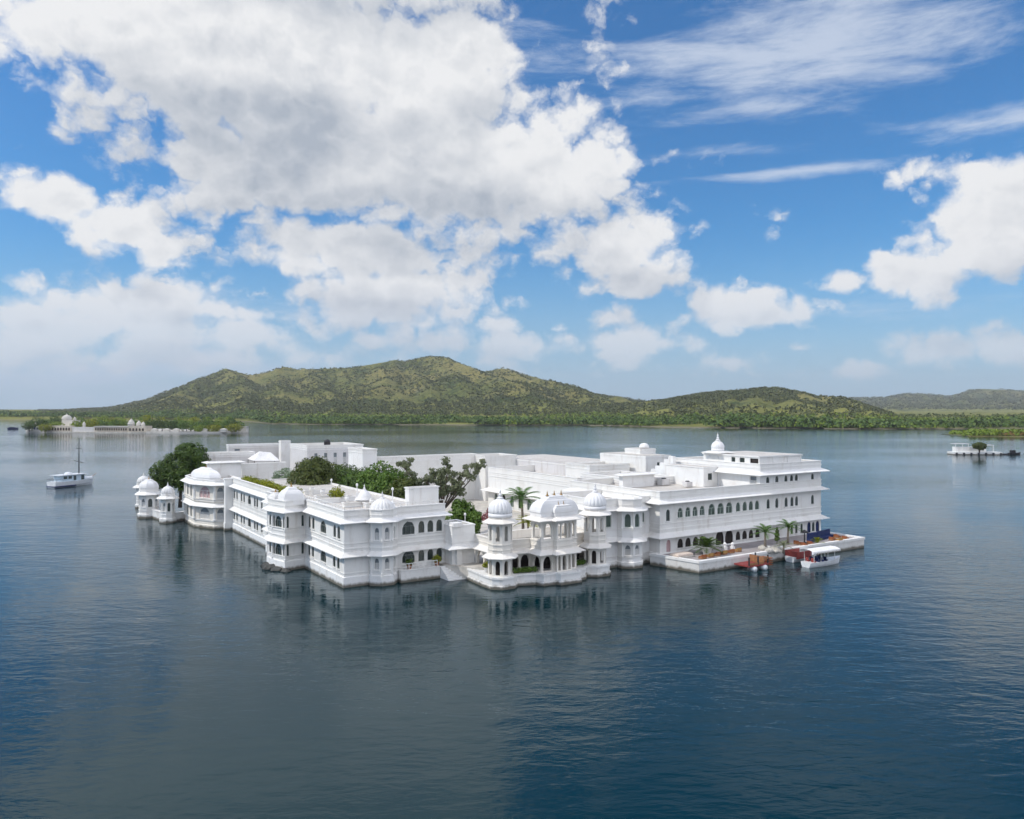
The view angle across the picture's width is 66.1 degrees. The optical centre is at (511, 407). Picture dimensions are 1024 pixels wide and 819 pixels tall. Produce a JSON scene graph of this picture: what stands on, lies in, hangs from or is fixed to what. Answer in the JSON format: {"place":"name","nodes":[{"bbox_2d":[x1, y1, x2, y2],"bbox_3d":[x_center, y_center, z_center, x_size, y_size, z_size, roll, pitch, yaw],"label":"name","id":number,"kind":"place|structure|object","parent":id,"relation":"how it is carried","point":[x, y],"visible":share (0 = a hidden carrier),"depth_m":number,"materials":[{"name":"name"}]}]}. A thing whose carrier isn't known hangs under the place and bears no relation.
{"place":"outdoors","nodes":[
{"label":"outdoors","id":0,"kind":"place"},
{"bbox_2d":[26,429,247,432],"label":"garden island","id":1,"kind":"structure","parent":0,"point":[183,430],"depth_m":689.26,"materials":[{"name":"stone"}]},
{"bbox_2d":[21,420,37,431],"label":"island tree","id":2,"kind":"object","parent":1,"relation":"on","point":[29,425],"visible":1,"depth_m":698.11,"materials":[{"name":"green plant"}]},
{"bbox_2d":[38,424,52,431],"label":"island tree","id":3,"kind":"object","parent":1,"relation":"on","point":[42,426],"visible":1,"depth_m":688.41,"materials":[{"name":"green plant"}]},
{"bbox_2d":[47,414,80,431],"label":"island palace","id":4,"kind":"structure","parent":1,"relation":"on","point":[67,420],"depth_m":694.80,"materials":[{"name":"stone"}]},
{"bbox_2d":[72,422,93,431],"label":"garden wall","id":5,"kind":"structure","parent":1,"relation":"on","point":[84,428],"depth_m":687.83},
{"bbox_2d":[82,419,99,426],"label":"island tree","id":6,"kind":"object","parent":1,"relation":"on","point":[93,422],"visible":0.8,"depth_m":698.79,"materials":[{"name":"green plant"}]},
{"bbox_2d":[93,426,127,431],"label":"long arcade","id":7,"kind":"object","parent":1,"relation":"on","point":[110,428],"visible":0.98,"depth_m":681.07,"materials":[{"name":"stone"}]},
{"bbox_2d":[107,420,122,425],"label":"island tree","id":8,"kind":"object","parent":1,"relation":"on","point":[112,423],"visible":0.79,"depth_m":710.87,"materials":[{"name":"green plant"}]},
{"bbox_2d":[144,418,159,428],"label":"island tree","id":9,"kind":"object","parent":1,"relation":"on","point":[150,423],"visible":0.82,"depth_m":687.94,"materials":[{"name":"green plant"}]},
{"bbox_2d":[151,417,164,428],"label":"island tree","id":10,"kind":"object","parent":1,"relation":"on","point":[158,422],"visible":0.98,"depth_m":688.02,"materials":[{"name":"green plant"}]},
{"bbox_2d":[161,419,176,429],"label":"island tree","id":11,"kind":"object","parent":1,"relation":"on","point":[165,426],"visible":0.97,"depth_m":686.24,"materials":[{"name":"green plant"}]},
{"bbox_2d":[176,420,189,431],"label":"island tree","id":12,"kind":"object","parent":1,"relation":"on","point":[180,426],"visible":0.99,"depth_m":686.37,"materials":[{"name":"green plant"}]},
{"bbox_2d":[146,431,221,433],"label":"garden quay","id":13,"kind":"structure","parent":1,"relation":"on","point":[173,432],"depth_m":668.95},
{"bbox_2d":[193,424,207,431],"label":"island tree","id":14,"kind":"object","parent":1,"relation":"on","point":[199,427],"visible":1,"depth_m":674.20,"materials":[{"name":"green plant"}]},
{"bbox_2d":[205,424,221,431],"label":"island tree","id":15,"kind":"object","parent":1,"relation":"on","point":[212,426],"visible":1,"depth_m":675.77,"materials":[{"name":"green plant"}]},
{"bbox_2d":[224,422,243,432],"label":"island tree","id":16,"kind":"object","parent":1,"relation":"on","point":[234,427],"visible":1,"depth_m":680.25,"materials":[{"name":"green plant"}]},
{"bbox_2d":[128,418,151,431],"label":"gate pavilion","id":17,"kind":"structure","parent":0,"point":[139,427],"depth_m":675.75,"materials":[{"name":"stone"}]},
{"bbox_2d":[404,485,439,505],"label":"stair house","id":18,"kind":"structure","parent":0,"point":[424,494],"depth_m":105.08,"materials":[{"name":"paint"}]},
{"bbox_2d":[439,499,583,578],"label":"ground","id":19,"kind":"structure","parent":0,"point":[482,506],"depth_m":132.79,"materials":[{"name":"stone"}]},
{"bbox_2d":[148,441,210,507],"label":"round tree","id":20,"kind":"object","parent":19,"relation":"on","point":[169,472],"visible":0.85,"depth_m":164.50,"materials":[{"name":"green plant"}]},
{"bbox_2d":[180,466,240,530],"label":"bay tower","id":21,"kind":"structure","parent":19,"relation":"on","point":[208,498],"depth_m":143.63,"materials":[{"name":"paint"}]},
{"bbox_2d":[198,508,209,519],"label":"window","id":22,"kind":"structure","parent":21,"relation":"in","point":[204,513],"depth_m":143.91,"materials":[{"name":"glass"}]},
{"bbox_2d":[198,486,209,498],"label":"window","id":23,"kind":"structure","parent":21,"relation":"in","point":[204,492],"depth_m":143.88,"materials":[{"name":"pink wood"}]},
{"bbox_2d":[217,509,223,520],"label":"window","id":24,"kind":"structure","parent":21,"relation":"in","point":[220,514],"depth_m":142.58,"materials":[{"name":"glass"}]},
{"bbox_2d":[217,487,223,498],"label":"window","id":25,"kind":"structure","parent":21,"relation":"in","point":[220,492],"depth_m":142.62,"materials":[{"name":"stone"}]},
{"bbox_2d":[201,460,244,477],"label":"tower annex","id":26,"kind":"object","parent":19,"relation":"on","point":[226,468],"visible":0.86,"depth_m":152.82,"materials":[{"name":"paint"}]},
{"bbox_2d":[207,451,255,462],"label":"block","id":27,"kind":"structure","parent":19,"relation":"on","point":[231,455],"depth_m":172.18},
{"bbox_2d":[248,451,279,462],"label":"canvas canopy","id":28,"kind":"object","parent":27,"relation":"attached to","point":[263,456],"visible":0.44,"depth_m":170.42,"materials":[{"name":"fabric"}]},
{"bbox_2d":[226,443,278,462],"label":"niche block","id":29,"kind":"structure","parent":19,"relation":"on","point":[273,448],"depth_m":186.76,"materials":[{"name":"paint"}]},
{"bbox_2d":[241,462,286,478],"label":"annex wall block","id":30,"kind":"structure","parent":19,"relation":"on","point":[264,470],"depth_m":159.24,"materials":[{"name":"paint"}]},
{"bbox_2d":[271,467,291,478],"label":"blossom tree","id":31,"kind":"object","parent":19,"relation":"on","point":[278,475],"visible":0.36,"depth_m":149.13,"materials":[{"name":"green plant"}]},
{"bbox_2d":[278,440,290,474],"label":"back turret","id":32,"kind":"object","parent":19,"relation":"on","point":[284,450],"visible":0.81,"depth_m":186.70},
{"bbox_2d":[290,442,363,471],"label":"colonnade block","id":33,"kind":"structure","parent":19,"relation":"on","point":[335,452],"depth_m":175.91,"materials":[{"name":"paint"}]},
{"bbox_2d":[324,462,359,483],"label":"courtyard tree","id":34,"kind":"object","parent":19,"relation":"on","point":[341,471],"visible":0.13,"depth_m":142.00,"materials":[{"name":"green plant"}]},
{"bbox_2d":[228,477,464,587],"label":"palace wing","id":35,"kind":"structure","parent":19,"relation":"on","point":[381,539],"depth_m":101.95,"materials":[{"name":"paint"}]},
{"bbox_2d":[241,475,303,492],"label":"rooftop hedge","id":36,"kind":"object","parent":35,"relation":"on","point":[269,484],"visible":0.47,"depth_m":128.32,"materials":[{"name":"green plant"}]},
{"bbox_2d":[274,544,281,556],"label":"window","id":37,"kind":"structure","parent":35,"relation":"in","point":[278,548],"depth_m":107.36,"materials":[{"name":"grey glass"}]},
{"bbox_2d":[274,516,281,527],"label":"window","id":38,"kind":"structure","parent":35,"relation":"in","point":[278,520],"depth_m":107.47,"materials":[{"name":"grey glass"}]},
{"bbox_2d":[286,455,338,485],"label":"domed tree","id":39,"kind":"object","parent":35,"relation":"on","point":[316,470],"visible":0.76,"depth_m":139.33,"materials":[{"name":"green plant"}]},
{"bbox_2d":[303,489,325,494],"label":"planter box","id":40,"kind":"object","parent":35,"relation":"on","point":[315,491],"visible":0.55,"depth_m":122.96,"materials":[{"name":"stone"}]},
{"bbox_2d":[316,497,340,502],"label":"planter box","id":41,"kind":"object","parent":35,"relation":"on","point":[333,499],"visible":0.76,"depth_m":111.74,"materials":[{"name":"stone"}]},
{"bbox_2d":[340,495,355,501],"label":"planter box","id":42,"kind":"object","parent":35,"relation":"on","point":[352,497],"visible":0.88,"depth_m":114.08,"materials":[{"name":"stone"}]},
{"bbox_2d":[327,486,344,497],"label":"roof bush","id":43,"kind":"object","parent":42,"relation":"in","point":[339,493],"visible":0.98,"depth_m":113.16,"materials":[{"name":"green plant"}]},
{"bbox_2d":[341,501,361,507],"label":"planter box","id":44,"kind":"object","parent":35,"relation":"on","point":[354,503],"visible":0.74,"depth_m":106.89,"materials":[{"name":"stone"}]},
{"bbox_2d":[355,484,370,506],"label":"roof cupola","id":45,"kind":"object","parent":35,"relation":"on","point":[364,495],"visible":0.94,"depth_m":107.81,"materials":[{"name":"paint"}]},
{"bbox_2d":[402,551,414,563],"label":"window","id":46,"kind":"structure","parent":35,"relation":"in","point":[407,555],"depth_m":100.93,"materials":[{"name":"black glass"}]},
{"bbox_2d":[402,521,415,535],"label":"window","id":47,"kind":"structure","parent":35,"relation":"in","point":[408,528],"depth_m":100.93,"materials":[{"name":"grey glass"}]},
{"bbox_2d":[418,550,423,561],"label":"window","id":48,"kind":"structure","parent":35,"relation":"in","point":[421,553],"depth_m":101.95,"materials":[{"name":"grey glass"}]},
{"bbox_2d":[418,521,423,533],"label":"window","id":49,"kind":"structure","parent":35,"relation":"in","point":[421,525],"depth_m":101.95,"materials":[{"name":"grey glass"}]},
{"bbox_2d":[427,520,433,532],"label":"window","id":50,"kind":"structure","parent":35,"relation":"in","point":[430,524],"depth_m":102.75,"materials":[{"name":"grey glass"}]},
{"bbox_2d":[436,520,442,531],"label":"window","id":51,"kind":"structure","parent":35,"relation":"in","point":[439,524],"depth_m":103.38,"materials":[{"name":"grey glass"}]},
{"bbox_2d":[339,466,378,487],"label":"courtyard tree","id":52,"kind":"object","parent":19,"relation":"on","point":[352,478],"visible":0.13,"depth_m":135.13,"materials":[{"name":"green plant"}]},
{"bbox_2d":[348,447,377,472],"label":"corner block","id":53,"kind":"structure","parent":19,"relation":"on","point":[360,457],"depth_m":159.39,"materials":[{"name":"paint"}]},
{"bbox_2d":[354,460,409,492],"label":"courtyard tree","id":54,"kind":"object","parent":19,"relation":"on","point":[369,476],"visible":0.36,"depth_m":129.52,"materials":[{"name":"green plant"}]},
{"bbox_2d":[369,470,409,495],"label":"courtyard tree","id":55,"kind":"object","parent":19,"relation":"on","point":[382,484],"visible":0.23,"depth_m":124.83,"materials":[{"name":"green plant"}]},
{"bbox_2d":[380,476,419,498],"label":"courtyard tree","id":56,"kind":"object","parent":19,"relation":"on","point":[399,490],"visible":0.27,"depth_m":120.97,"materials":[{"name":"green plant"}]},
{"bbox_2d":[377,453,476,500],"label":"long back wall","id":57,"kind":"structure","parent":19,"relation":"on","point":[421,465],"depth_m":170.93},
{"bbox_2d":[395,456,486,507],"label":"bare branched tree","id":58,"kind":"object","parent":19,"relation":"on","point":[438,477],"visible":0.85,"depth_m":123.25,"materials":[{"name":"green plant"}]},
{"bbox_2d":[442,519,475,564],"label":"link building","id":59,"kind":"structure","parent":19,"relation":"on","point":[459,540],"depth_m":102.86,"materials":[{"name":"paint"}]},
{"bbox_2d":[445,498,482,523],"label":"bushy tree","id":60,"kind":"object","parent":19,"relation":"on","point":[459,508],"visible":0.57,"depth_m":117.24,"materials":[{"name":"green plant"}]},
{"bbox_2d":[468,511,480,533],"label":"slim tree","id":61,"kind":"object","parent":19,"relation":"on","point":[475,517],"visible":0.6,"depth_m":113.62,"materials":[{"name":"green plant"}]},
{"bbox_2d":[475,453,516,500],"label":"end block","id":62,"kind":"structure","parent":19,"relation":"on","point":[494,460],"depth_m":173.91,"materials":[{"name":"paint"}]},
{"bbox_2d":[502,487,539,528],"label":"courtyard palm","id":63,"kind":"object","parent":19,"relation":"on","point":[520,494],"visible":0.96,"depth_m":118.55,"materials":[{"name":"green plant"}]},
{"bbox_2d":[513,515,537,528],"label":"courtyard palm","id":64,"kind":"object","parent":19,"relation":"on","point":[527,522],"visible":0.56,"depth_m":115.82,"materials":[{"name":"green plant"}]},
{"bbox_2d":[480,465,580,513],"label":"courtyard wing","id":65,"kind":"structure","parent":19,"relation":"on","point":[503,479],"depth_m":154.68,"materials":[{"name":"paint"}]},
{"bbox_2d":[565,461,629,476],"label":"roof room","id":66,"kind":"object","parent":65,"relation":"on","point":[574,469],"visible":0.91,"depth_m":148.69,"materials":[{"name":"paint"}]},
{"bbox_2d":[467,485,611,589],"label":"water pavilion","id":67,"kind":"structure","parent":19,"relation":"on","point":[553,551],"depth_m":99.25,"materials":[{"name":"paint"}]},
{"bbox_2d":[512,566,537,572],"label":"hedge","id":68,"kind":"object","parent":67,"relation":"on","point":[525,569],"visible":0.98,"depth_m":98.12,"materials":[{"name":"green plant"}]},
{"bbox_2d":[516,454,599,474],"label":"roof terrace block","id":69,"kind":"structure","parent":19,"relation":"on","point":[549,464],"depth_m":169.59,"materials":[{"name":"paint"}]},
{"bbox_2d":[600,452,670,471],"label":"stair room","id":70,"kind":"object","parent":69,"relation":"on","point":[644,462],"visible":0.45,"depth_m":150.60,"materials":[{"name":"white paint"}]},
{"bbox_2d":[624,443,655,455],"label":"water tank room","id":71,"kind":"object","parent":70,"relation":"on","point":[643,448],"visible":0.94,"depth_m":155.72,"materials":[{"name":"paint"}]},
{"bbox_2d":[551,489,653,568],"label":"wing","id":72,"kind":"structure","parent":19,"relation":"on","point":[627,528],"depth_m":108.14,"materials":[{"name":"paint"}]},
{"bbox_2d":[606,515,612,527],"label":"window","id":73,"kind":"structure","parent":72,"relation":"in","point":[608,518],"depth_m":108.07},
{"bbox_2d":[624,514,630,527],"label":"window","id":74,"kind":"structure","parent":72,"relation":"in","point":[627,517],"depth_m":107.81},
{"bbox_2d":[625,545,630,556],"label":"window","id":75,"kind":"structure","parent":72,"relation":"in","point":[627,548],"depth_m":107.81,"materials":[{"name":"glass"}]},
{"bbox_2d":[562,478,828,553],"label":"long wing","id":76,"kind":"structure","parent":19,"relation":"on","point":[682,518],"depth_m":118.68,"materials":[{"name":"paint"}]},
{"bbox_2d":[579,470,673,484],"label":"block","id":77,"kind":"structure","parent":76,"relation":"on","point":[596,475],"depth_m":136.52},
{"bbox_2d":[614,471,659,487],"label":"rooftop structure","id":78,"kind":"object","parent":76,"relation":"on","point":[637,479],"depth_m":127.58,"materials":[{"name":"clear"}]},
{"bbox_2d":[651,456,675,474],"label":"stepped wall","id":79,"kind":"structure","parent":76,"relation":"on","point":[661,469],"depth_m":137.21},
{"bbox_2d":[657,478,669,485],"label":"roof unit","id":80,"kind":"structure","parent":76,"relation":"on","point":[663,481],"depth_m":129.90,"materials":[{"name":"metal"}]},
{"bbox_2d":[682,481,692,487],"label":"roof unit","id":81,"kind":"structure","parent":76,"relation":"on","point":[686,484],"depth_m":126.92,"materials":[{"name":"metal"}]},
{"bbox_2d":[665,463,717,486],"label":"stair block","id":82,"kind":"structure","parent":76,"relation":"on","point":[701,475],"depth_m":129.38,"materials":[{"name":"white paint"}]},
{"bbox_2d":[708,504,715,515],"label":"window","id":83,"kind":"structure","parent":76,"relation":"in","point":[711,512],"depth_m":116.29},
{"bbox_2d":[716,532,722,544],"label":"window","id":84,"kind":"structure","parent":76,"relation":"in","point":[719,536],"depth_m":117.20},
{"bbox_2d":[717,503,724,514],"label":"window","id":85,"kind":"structure","parent":76,"relation":"in","point":[720,507],"depth_m":117.34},
{"bbox_2d":[725,531,732,543],"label":"window","id":86,"kind":"structure","parent":76,"relation":"in","point":[728,537],"depth_m":118.29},
{"bbox_2d":[726,502,733,513],"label":"window","id":87,"kind":"structure","parent":76,"relation":"in","point":[728,508],"depth_m":118.29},
{"bbox_2d":[676,456,829,485],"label":"storey","id":88,"kind":"object","parent":76,"relation":"on","point":[734,473],"visible":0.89,"depth_m":126.22,"materials":[{"name":"white paint"}]},
{"bbox_2d":[701,434,734,460],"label":"rooftop chhatri","id":89,"kind":"object","parent":88,"relation":"on","point":[717,446],"visible":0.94,"depth_m":130.16,"materials":[{"name":"paint"}]},
{"bbox_2d":[702,451,802,463],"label":"roof pavilion","id":90,"kind":"structure","parent":88,"relation":"on","point":[757,457],"depth_m":127.11,"materials":[{"name":"white paint"}]},
{"bbox_2d":[0,420,1023,818],"bbox_3d":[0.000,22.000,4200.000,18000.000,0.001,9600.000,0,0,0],"label":"lake water","id":91,"kind":"structure","parent":0,"point":[150,668],"depth_m":67.66,"materials":[{"name":"liquid"}]},
{"bbox_2d":[46,445,95,487],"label":"sailboat","id":92,"kind":"object","parent":91,"relation":"on","point":[67,479],"visible":0.96,"depth_m":219.52,"materials":[{"name":"white plastic"}]},
{"bbox_2d":[132,473,147,508],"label":"domed turret","id":93,"kind":"object","parent":91,"relation":"in","point":[141,479],"visible":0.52,"depth_m":171.90,"materials":[{"name":"stone"}]},
{"bbox_2d":[134,478,160,518],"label":"domed turret","id":94,"kind":"object","parent":91,"relation":"in","point":[148,493],"visible":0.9,"depth_m":156.57,"materials":[{"name":"paint"}]},
{"bbox_2d":[156,483,178,523],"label":"domed turret","id":95,"kind":"object","parent":91,"relation":"in","point":[167,497],"visible":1,"depth_m":149.91,"materials":[{"name":"paint"}]},
{"bbox_2d":[151,509,184,520],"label":"sea wall","id":96,"kind":"structure","parent":91,"relation":"in","point":[179,516],"depth_m":153.46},
{"bbox_2d":[262,564,274,569],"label":"rock","id":97,"kind":"object","parent":91,"relation":"in","point":[267,566],"visible":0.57,"depth_m":106.98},
{"bbox_2d":[734,552,772,571],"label":"jetty","id":98,"kind":"object","parent":91,"relation":"in","point":[754,563],"visible":0.86,"depth_m":106.93,"materials":[{"name":"red paint"}]},
{"bbox_2d":[649,532,864,572],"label":"waterfront terrace","id":99,"kind":"structure","parent":91,"relation":"in","point":[694,564],"depth_m":110.86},
{"bbox_2d":[670,551,693,557],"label":"day bed","id":100,"kind":"object","parent":99,"relation":"on","point":[684,554],"visible":1,"depth_m":107.91,"materials":[{"name":"fabric"}]},
{"bbox_2d":[689,536,723,554],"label":"potted palm","id":101,"kind":"object","parent":99,"relation":"on","point":[706,545],"visible":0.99,"depth_m":109.63,"materials":[{"name":"green plant"}]},
{"bbox_2d":[749,523,779,546],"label":"terrace palm","id":102,"kind":"object","parent":99,"relation":"on","point":[764,529],"visible":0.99,"depth_m":113.81,"materials":[{"name":"green plant"}]},
{"bbox_2d":[774,540,792,553],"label":"terrace palm","id":103,"kind":"object","parent":99,"relation":"on","point":[784,543],"visible":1,"depth_m":111.51,"materials":[{"name":"green plant"}]},
{"bbox_2d":[777,519,800,544],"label":"terrace palm","id":104,"kind":"object","parent":99,"relation":"on","point":[787,525],"visible":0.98,"depth_m":118.52,"materials":[{"name":"green plant"}]},
{"bbox_2d":[807,529,832,541],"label":"navy screen","id":105,"kind":"object","parent":99,"relation":"on","point":[824,534],"visible":0.84,"depth_m":122.81,"materials":[{"name":"fabric"}]},
{"bbox_2d":[785,548,815,562],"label":"red tender","id":106,"kind":"object","parent":91,"relation":"on","point":[794,555],"visible":0.66,"depth_m":112.30,"materials":[{"name":"paint"}]},
{"bbox_2d":[800,546,840,567],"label":"canopy launch","id":107,"kind":"object","parent":91,"relation":"on","point":[815,561],"visible":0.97,"depth_m":109.15,"materials":[{"name":"white paint"}]},
{"bbox_2d":[947,451,1007,454],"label":"landing platform","id":108,"kind":"structure","parent":91,"relation":"in","point":[976,453],"depth_m":366.00,"materials":[{"name":"metal"}]},
{"bbox_2d":[950,443,993,451],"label":"platform pavilion","id":109,"kind":"structure","parent":108,"relation":"on","point":[955,448],"depth_m":369.20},
{"bbox_2d":[972,442,986,452],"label":"tree","id":110,"kind":"object","parent":108,"relation":"on","point":[979,446],"visible":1,"depth_m":364.92,"materials":[{"name":"green plant"}]},
{"bbox_2d":[950,434,1023,436],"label":"spit","id":111,"kind":"structure","parent":91,"relation":"in","point":[987,436],"depth_m":592.30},
{"bbox_2d":[949,428,1023,435],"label":"spit bushes","id":112,"kind":"object","parent":111,"relation":"on","point":[984,431],"visible":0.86,"depth_m":606.95,"materials":[{"name":"green plant"}]},
{"bbox_2d":[0,357,1023,428],"bbox_3d":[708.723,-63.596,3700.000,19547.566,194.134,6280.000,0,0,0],"label":"hills","id":113,"kind":"structure","parent":0,"point":[286,372],"depth_m":1861.20,"materials":[{"name":"plant"}]},
{"bbox_2d":[37,355,893,417],"bbox_3d":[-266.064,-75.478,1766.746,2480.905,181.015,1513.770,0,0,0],"label":"hillside scrub","id":114,"kind":"object","parent":113,"relation":"on","point":[674,401],"visible":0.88,"depth_m":1608.54,"materials":[{"name":"plant"}]},
{"bbox_2d":[0,407,1023,427],"bbox_3d":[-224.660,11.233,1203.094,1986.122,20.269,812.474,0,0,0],"label":"shore woods","id":115,"kind":"object","parent":113,"relation":"on","point":[737,421],"visible":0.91,"depth_m":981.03,"materials":[{"name":"plant"}]},
{"bbox_2d":[849,388,1023,409],"bbox_3d":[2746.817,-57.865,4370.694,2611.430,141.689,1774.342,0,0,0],"label":"hill woods","id":116,"kind":"object","parent":113,"relation":"on","point":[961,406],"visible":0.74,"depth_m":4375.78,"materials":[{"name":"plant"}]},
{"bbox_2d":[0,0,1023,408],"label":"sky","id":117,"kind":"structure","parent":0,"point":[647,200],"materials":[{"name":"blue"}]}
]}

